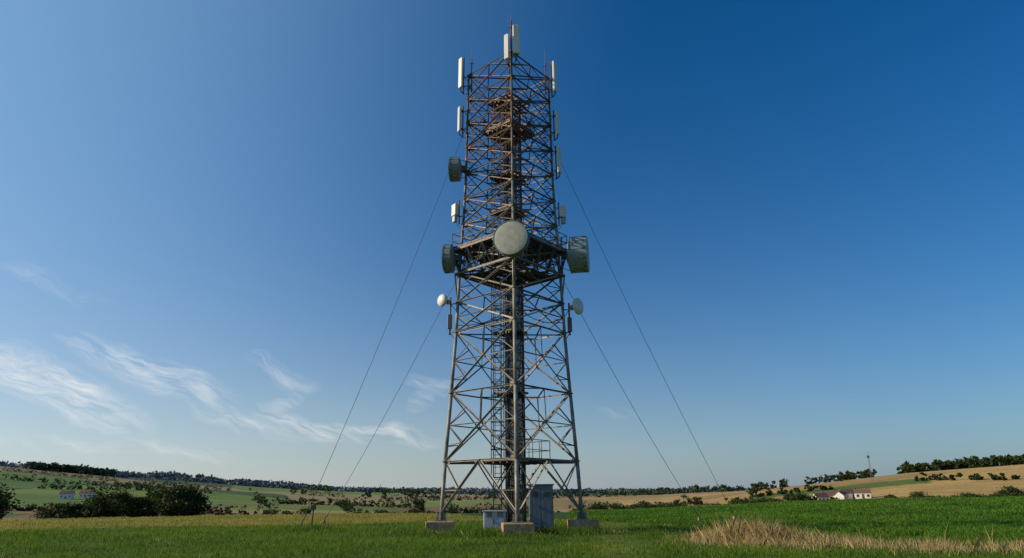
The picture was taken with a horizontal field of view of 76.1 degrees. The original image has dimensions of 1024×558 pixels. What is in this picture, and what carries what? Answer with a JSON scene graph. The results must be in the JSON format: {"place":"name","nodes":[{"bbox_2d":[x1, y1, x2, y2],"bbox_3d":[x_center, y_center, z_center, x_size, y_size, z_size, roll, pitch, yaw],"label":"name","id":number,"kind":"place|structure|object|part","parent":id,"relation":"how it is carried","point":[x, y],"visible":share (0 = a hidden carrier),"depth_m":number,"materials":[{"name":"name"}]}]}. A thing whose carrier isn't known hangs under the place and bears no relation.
{"place":"outdoors","nodes":[
{"label":"outdoors","id":0,"kind":"place"},
{"bbox_2d":[0,512,1023,557],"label":"grass","id":1,"kind":"structure","parent":0,"point":[659,531],"depth_m":25.01,"materials":[{"name":"green plant"}]},
{"bbox_2d":[0,464,1023,557],"bbox_3d":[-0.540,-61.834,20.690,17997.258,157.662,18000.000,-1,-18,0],"label":"ground","id":2,"kind":"structure","parent":0,"point":[897,485],"depth_m":479.03,"materials":[{"name":"green plant"}]},
{"bbox_2d":[0,492,15,519],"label":"deciduous tree","id":3,"kind":"object","parent":2,"relation":"on","point":[8,504],"visible":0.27,"depth_m":118.47,"materials":[{"name":"green plant"}]},
{"bbox_2d":[0,483,24,517],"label":"deciduous tree","id":4,"kind":"object","parent":2,"relation":"on","point":[4,503],"visible":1,"depth_m":113.56,"materials":[{"name":"green plant"}]},
{"bbox_2d":[35,509,57,518],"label":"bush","id":5,"kind":"object","parent":2,"relation":"on","point":[47,515],"visible":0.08,"depth_m":129.01,"materials":[{"name":"green plant"}]},
{"bbox_2d":[29,502,74,518],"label":"deciduous tree","id":6,"kind":"object","parent":2,"relation":"on","point":[57,506],"visible":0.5,"depth_m":125.64,"materials":[{"name":"green plant"}]},
{"bbox_2d":[59,492,74,498],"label":"walls","id":7,"kind":"structure","parent":2,"relation":"on","point":[67,496],"depth_m":587.26,"materials":[{"name":"white paint"}]},
{"bbox_2d":[59,490,74,493],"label":"roof","id":8,"kind":"structure","parent":7,"relation":"on","point":[67,492],"depth_m":589.36,"materials":[{"name":"tile"}]},
{"bbox_2d":[57,503,84,517],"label":"deciduous tree","id":9,"kind":"object","parent":2,"relation":"on","point":[68,506],"visible":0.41,"depth_m":126.51,"materials":[{"name":"green plant"}]},
{"bbox_2d":[78,492,95,497],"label":"walls","id":10,"kind":"structure","parent":2,"relation":"on","point":[82,496],"depth_m":610.97,"materials":[{"name":"white paint"}]},
{"bbox_2d":[78,489,95,493],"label":"roof","id":11,"kind":"structure","parent":10,"relation":"on","point":[84,491],"depth_m":613.38,"materials":[{"name":"tile"}]},
{"bbox_2d":[65,500,112,517],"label":"deciduous tree","id":12,"kind":"object","parent":2,"relation":"on","point":[78,514],"visible":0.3,"depth_m":127.29,"materials":[{"name":"green plant"}]},
{"bbox_2d":[72,488,133,517],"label":"deciduous tree","id":13,"kind":"object","parent":2,"relation":"on","point":[99,498],"visible":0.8,"depth_m":127.63,"materials":[{"name":"green plant"}]},
{"bbox_2d":[103,496,151,517],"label":"deciduous tree","id":14,"kind":"object","parent":2,"relation":"on","point":[135,504],"visible":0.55,"depth_m":130.28,"materials":[{"name":"green plant"}]},
{"bbox_2d":[123,495,160,515],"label":"deciduous tree","id":15,"kind":"object","parent":2,"relation":"on","point":[147,500],"visible":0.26,"depth_m":133.19,"materials":[{"name":"green plant"}]},
{"bbox_2d":[137,499,174,516],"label":"deciduous tree","id":16,"kind":"object","parent":2,"relation":"on","point":[146,512],"visible":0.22,"depth_m":130.20,"materials":[{"name":"green plant"}]},
{"bbox_2d":[148,484,199,516],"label":"deciduous tree","id":17,"kind":"object","parent":2,"relation":"on","point":[161,494],"visible":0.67,"depth_m":127.71,"materials":[{"name":"green plant"}]},
{"bbox_2d":[161,483,212,516],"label":"deciduous tree","id":18,"kind":"object","parent":2,"relation":"on","point":[185,490],"visible":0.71,"depth_m":128.64,"materials":[{"name":"green plant"}]},
{"bbox_2d":[176,492,210,515],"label":"deciduous tree","id":19,"kind":"object","parent":2,"relation":"on","point":[202,510],"visible":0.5,"depth_m":131.87,"materials":[{"name":"green plant"}]},
{"bbox_2d":[295,507,312,513],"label":"deciduous tree","id":20,"kind":"object","parent":2,"relation":"on","point":[303,510],"visible":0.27,"depth_m":171.12,"materials":[{"name":"green plant"}]},
{"bbox_2d":[310,505,315,524],"bbox_3d":[-11.134,13.373,36.562,0.300,1.432,0.129,-1,-18,0],"label":"anchor post","id":21,"kind":"object","parent":2,"relation":"on","point":[313,507],"visible":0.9,"depth_m":36.65,"materials":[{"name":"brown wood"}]},
{"bbox_2d":[373,509,387,512],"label":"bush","id":22,"kind":"object","parent":2,"relation":"on","point":[380,511],"visible":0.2,"depth_m":212.99,"materials":[{"name":"green plant"}]},
{"bbox_2d":[24,461,765,498],"bbox_3d":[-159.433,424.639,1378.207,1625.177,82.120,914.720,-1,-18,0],"label":"distant wood","id":23,"kind":"object","parent":2,"relation":"on","point":[409,492],"visible":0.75,"depth_m":1251.57,"materials":[{"name":"green plant"}]},
{"bbox_2d":[0,461,796,493],"bbox_3d":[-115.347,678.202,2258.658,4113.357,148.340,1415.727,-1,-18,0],"label":"ridge forest","id":24,"kind":"object","parent":2,"relation":"on","point":[174,475],"visible":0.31,"depth_m":2234.95,"materials":[{"name":"green plant"}]},
{"bbox_2d":[410,499,425,513],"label":"deciduous tree","id":25,"kind":"object","parent":2,"relation":"on","point":[420,506],"visible":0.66,"depth_m":140.19,"materials":[{"name":"green plant"}]},
{"bbox_2d":[267,523,631,536],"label":"weeds","id":26,"kind":"object","parent":2,"relation":"on","point":[552,529],"visible":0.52,"depth_m":30.38,"materials":[{"name":"green plant"}]},
{"bbox_2d":[482,510,506,529],"bbox_3d":[-0.823,11.652,31.271,1.350,1.145,1.000,-1,-18,0],"label":"equipment cabinet","id":27,"kind":"object","parent":2,"relation":"on","point":[495,518],"visible":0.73,"depth_m":30.99,"materials":[{"name":"metal"}]},
{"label":"doors","id":28,"kind":"part","parent":27,"relation":"part of","materials":[{"name":"metal"}]},
{"bbox_2d":[0,466,1020,515],"bbox_3d":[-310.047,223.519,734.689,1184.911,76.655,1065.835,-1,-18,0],"label":"hedgerow","id":29,"kind":"object","parent":2,"relation":"on","point":[344,504],"visible":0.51,"depth_m":653.57,"materials":[{"name":"green plant"}]},
{"bbox_2d":[425,20,598,536],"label":"telecommunications tower","id":30,"kind":"structure","parent":2,"relation":"on","point":[508,133],"depth_m":35.95,"materials":[{"name":"metal"}]},
{"bbox_2d":[298,128,465,527],"bbox_3d":[-7.293,2.355,38.116,10.241,23.563,0.368,-8,-20,21],"label":"guy wire","id":31,"kind":"object","parent":30,"relation":"attached to","point":[377,348],"visible":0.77,"depth_m":37.65,"materials":[{"name":"metal"}]},
{"bbox_2d":[320,277,457,523],"bbox_3d":[-8.373,8.728,41.841,0.383,13.878,18.817,12,-22,-33],"label":"guy wire","id":32,"kind":"object","parent":30,"relation":"attached to","point":[324,521],"visible":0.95,"depth_m":41.59,"materials":[{"name":"metal"}]},
{"bbox_2d":[437,294,455,337],"bbox_3d":[-3.575,2.124,35.933,1.020,2.562,0.693,14,-24,-38],"label":"microwave dish","id":33,"kind":"object","parent":30,"relation":"attached to","point":[442,300],"visible":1,"depth_m":35.92,"materials":[{"name":"plastic"}]},
{"bbox_2d":[441,243,460,272],"bbox_3d":[-3.352,-1.149,36.971,0.976,1.840,1.662,-3,-19,7],"label":"microwave dish","id":34,"kind":"object","parent":30,"relation":"attached to","point":[449,257],"visible":0.98,"depth_m":36.48,"materials":[{"name":"paint"}]},
{"bbox_2d":[451,200,462,228],"bbox_3d":[-3.145,-3.737,38.049,0.694,1.911,0.454,7,-20,-21],"label":"remote radio unit","id":35,"kind":"object","parent":30,"relation":"attached to","point":[455,213],"visible":0.99,"depth_m":37.94,"materials":[{"name":"plastic"}]},
{"bbox_2d":[448,156,466,181],"bbox_3d":[-3.189,-6.513,38.908,1.066,1.660,1.476,-1,-18,0],"label":"microwave dish","id":36,"kind":"object","parent":30,"relation":"attached to","point":[456,168],"visible":1,"depth_m":38.41,"materials":[{"name":"paint"}]},
{"bbox_2d":[457,106,466,137],"bbox_3d":[-3.012,-9.608,39.965,0.584,2.262,0.305,6,-20,-20],"label":"panel antenna","id":37,"kind":"object","parent":30,"relation":"attached to","point":[460,110],"visible":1,"depth_m":39.86,"materials":[{"name":"plastic"}]},
{"bbox_2d":[458,57,467,93],"bbox_3d":[-3.028,-12.725,40.970,0.588,2.712,0.369,11,-22,-31],"label":"panel antenna","id":38,"kind":"object","parent":30,"relation":"attached to","point":[461,77],"visible":1,"depth_m":40.82,"materials":[{"name":"plastic"}]},
{"bbox_2d":[504,34,510,67],"bbox_3d":[-0.206,-13.473,38.571,0.320,2.262,0.537,-11,-21,29],"label":"panel antenna","id":39,"kind":"object","parent":30,"relation":"attached to","point":[507,52],"visible":1,"depth_m":38.35,"materials":[{"name":"plastic"}]},
{"bbox_2d":[493,220,529,260],"bbox_3d":[0.065,-1.985,33.941,1.860,2.020,1.321,-6,-19,15],"label":"microwave dish","id":40,"kind":"object","parent":30,"relation":"attached to","point":[511,238],"visible":1,"depth_m":33.35,"materials":[{"name":"paint"}]},
{"bbox_2d":[512,25,519,62],"bbox_3d":[0.204,-13.996,38.751,0.527,2.562,0.447,-1,-18,0],"label":"panel antenna","id":41,"kind":"object","parent":30,"relation":"attached to","point":[516,40],"visible":1,"depth_m":38.56,"materials":[{"name":"plastic"}]},
{"bbox_2d":[549,61,556,97],"bbox_3d":[2.552,-12.623,41.340,0.475,2.762,0.360,-10,-21,27],"label":"panel antenna","id":42,"kind":"object","parent":30,"relation":"attached to","point":[553,71],"visible":1,"depth_m":41.21,"materials":[{"name":"plastic"}]},
{"bbox_2d":[551,110,558,140],"bbox_3d":[2.604,-9.417,40.208,0.535,2.162,0.280,-8,-20,21],"label":"panel antenna","id":43,"kind":"object","parent":30,"relation":"attached to","point":[556,115],"visible":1,"depth_m":40.12,"materials":[{"name":"plastic"}]},
{"bbox_2d":[552,145,561,179],"bbox_3d":[2.679,-7.015,39.431,0.534,2.312,0.340,-11,-21,29],"label":"panel antenna","id":44,"kind":"object","parent":30,"relation":"attached to","point":[558,165],"visible":1,"depth_m":39.28,"materials":[{"name":"plastic"}]},
{"bbox_2d":[556,202,565,229],"bbox_3d":[2.844,-3.680,38.376,0.530,1.910,0.518,-15,-23,36],"label":"remote radio unit","id":45,"kind":"object","parent":30,"relation":"attached to","point":[561,212],"visible":1,"depth_m":38.28,"materials":[{"name":"plastic"}]},
{"bbox_2d":[564,298,583,337],"bbox_3d":[3.418,2.200,36.067,1.169,2.383,0.832,-1,-18,0],"label":"microwave dish","id":46,"kind":"object","parent":30,"relation":"attached to","point":[577,306],"visible":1,"depth_m":36.15,"materials":[{"name":"plastic"}]},
{"bbox_2d":[559,236,589,273],"bbox_3d":[3.500,-1.362,37.456,1.764,2.254,2.122,-4,-19,11],"label":"microwave dish","id":47,"kind":"object","parent":30,"relation":"on","point":[576,255],"visible":1,"depth_m":36.60,"materials":[{"name":"paint"}]},
{"bbox_2d":[562,279,702,519],"bbox_3d":[7.589,7.995,40.249,0.384,13.761,14.619,-17,-24,40],"label":"guy wire","id":48,"kind":"object","parent":30,"relation":"attached to","point":[699,518],"visible":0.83,"depth_m":40.23,"materials":[{"name":"metal"}]},
{"bbox_2d":[552,143,737,518],"bbox_3d":[8.959,4.251,42.803,0.382,22.460,18.785,-18,-25,42],"label":"guy wire","id":49,"kind":"object","parent":30,"relation":"attached to","point":[647,344],"visible":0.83,"depth_m":42.44,"materials":[{"name":"metal"}]},
{"bbox_2d":[527,484,553,529],"bbox_3d":[1.451,11.570,32.979,1.500,2.345,1.600,-1,-18,0],"label":"equipment cabinet","id":50,"kind":"object","parent":2,"relation":"on","point":[540,500],"visible":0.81,"depth_m":32.39,"materials":[{"name":"metal"}]},
{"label":"doors","id":51,"kind":"part","parent":50,"relation":"part of","materials":[{"name":"paint"}]},
{"bbox_2d":[586,503,608,509],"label":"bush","id":52,"kind":"object","parent":2,"relation":"on","point":[597,506],"visible":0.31,"depth_m":187.39,"materials":[{"name":"green plant"}]},
{"bbox_2d":[607,501,628,509],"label":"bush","id":53,"kind":"object","parent":2,"relation":"on","point":[617,505],"visible":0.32,"depth_m":174.35,"materials":[{"name":"green plant"}]},
{"bbox_2d":[630,500,648,508],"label":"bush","id":54,"kind":"object","parent":2,"relation":"on","point":[643,502],"visible":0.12,"depth_m":190.16,"materials":[{"name":"green plant"}]},
{"bbox_2d":[635,503,657,508],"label":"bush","id":55,"kind":"object","parent":2,"relation":"on","point":[645,505],"visible":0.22,"depth_m":172.07,"materials":[{"name":"green plant"}]},
{"bbox_2d":[658,501,677,506],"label":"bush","id":56,"kind":"object","parent":2,"relation":"on","point":[662,505],"visible":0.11,"depth_m":217.25,"materials":[{"name":"green plant"}]},
{"bbox_2d":[665,502,692,506],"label":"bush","id":57,"kind":"object","parent":2,"relation":"on","point":[672,505],"visible":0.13,"depth_m":211.97,"materials":[{"name":"green plant"}]},
{"bbox_2d":[751,497,777,502],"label":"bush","id":58,"kind":"object","parent":2,"relation":"on","point":[757,500],"visible":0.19,"depth_m":175.22,"materials":[{"name":"green plant"}]},
{"bbox_2d":[780,493,802,500],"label":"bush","id":59,"kind":"object","parent":2,"relation":"on","point":[786,496],"visible":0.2,"depth_m":194.79,"materials":[{"name":"green plant"}]},
{"bbox_2d":[568,495,1023,540],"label":"crop plants","id":60,"kind":"object","parent":2,"relation":"on","point":[935,520],"visible":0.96,"depth_m":47.51,"materials":[{"name":"green plant"}]},
{"bbox_2d":[787,492,812,500],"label":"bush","id":61,"kind":"object","parent":2,"relation":"on","point":[799,496],"visible":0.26,"depth_m":181.91,"materials":[{"name":"green plant"}]},
{"bbox_2d":[750,469,876,490],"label":"skyline trees","id":62,"kind":"object","parent":2,"relation":"on","point":[865,473],"visible":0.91,"depth_m":554.93,"materials":[{"name":"green plant"}]},
{"bbox_2d":[833,491,847,498],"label":"walls","id":63,"kind":"structure","parent":2,"relation":"on","point":[837,494],"depth_m":330.14,"materials":[{"name":"white paint"}]},
{"bbox_2d":[854,493,870,498],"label":"walls","id":64,"kind":"structure","parent":2,"relation":"on","point":[860,496],"depth_m":327.79,"materials":[{"name":"white paint"}]},
{"bbox_2d":[853,487,870,493],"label":"roof","id":65,"kind":"structure","parent":64,"relation":"on","point":[860,491],"depth_m":329.52,"materials":[{"name":"tile"}]},
{"bbox_2d":[867,453,873,483],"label":"radio mast","id":66,"kind":"object","parent":2,"relation":"on","point":[868,457],"visible":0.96,"depth_m":425.57,"materials":[{"name":"metal"}]},
{"bbox_2d":[883,494,896,497],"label":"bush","id":67,"kind":"object","parent":2,"relation":"on","point":[889,496],"visible":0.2,"depth_m":183.12,"materials":[{"name":"green plant"}]},
{"bbox_2d":[909,490,931,497],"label":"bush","id":68,"kind":"object","parent":2,"relation":"on","point":[914,494],"visible":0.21,"depth_m":167.42,"materials":[{"name":"green plant"}]},
{"bbox_2d":[896,453,1023,473],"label":"hilltop wood","id":69,"kind":"object","parent":2,"relation":"on","point":[970,462],"visible":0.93,"depth_m":532.25,"materials":[{"name":"green plant"}]},
{"bbox_2d":[961,494,980,497],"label":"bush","id":70,"kind":"object","parent":2,"relation":"on","point":[973,495],"visible":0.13,"depth_m":158.20,"materials":[{"name":"green plant"}]},
{"bbox_2d":[989,492,1011,496],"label":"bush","id":71,"kind":"object","parent":2,"relation":"on","point":[995,494],"visible":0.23,"depth_m":148.23,"materials":[{"name":"green plant"}]},
{"bbox_2d":[995,485,1021,495],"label":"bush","id":72,"kind":"object","parent":2,"relation":"on","point":[1009,490],"visible":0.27,"depth_m":153.71,"materials":[{"name":"green plant"}]},
{"bbox_2d":[1010,492,1023,495],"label":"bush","id":73,"kind":"object","parent":2,"relation":"on","point":[1015,494],"visible":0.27,"depth_m":143.06,"materials":[{"name":"green plant"}]},
{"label":"walls","id":74,"kind":"object","parent":2,"relation":"on","visible":0},
{"bbox_2d":[811,491,829,497],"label":"roof","id":75,"kind":"structure","parent":74,"relation":"on","point":[822,495],"depth_m":332.58,"materials":[{"name":"tile"}]},
{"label":"walls","id":76,"kind":"object","parent":2,"relation":"on","visible":0},
{"bbox_2d":[819,490,836,495],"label":"roof","id":77,"kind":"structure","parent":76,"relation":"on","point":[830,493],"depth_m":337.68,"materials":[{"name":"tile"}]},
{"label":"walls","id":78,"kind":"object","parent":2,"relation":"on","visible":0},
{"bbox_2d":[841,488,855,493],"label":"roof","id":79,"kind":"structure","parent":78,"relation":"on","point":[847,491],"depth_m":335.87,"materials":[{"name":"tile"}]},
{"bbox_2d":[0,513,1023,557],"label":"dry grass","id":80,"kind":"structure","parent":0,"point":[749,532],"depth_m":21.70,"materials":[{"name":"beige plant"}]},
{"bbox_2d":[0,0,1023,489],"label":"sky","id":81,"kind":"structure","parent":0,"point":[808,215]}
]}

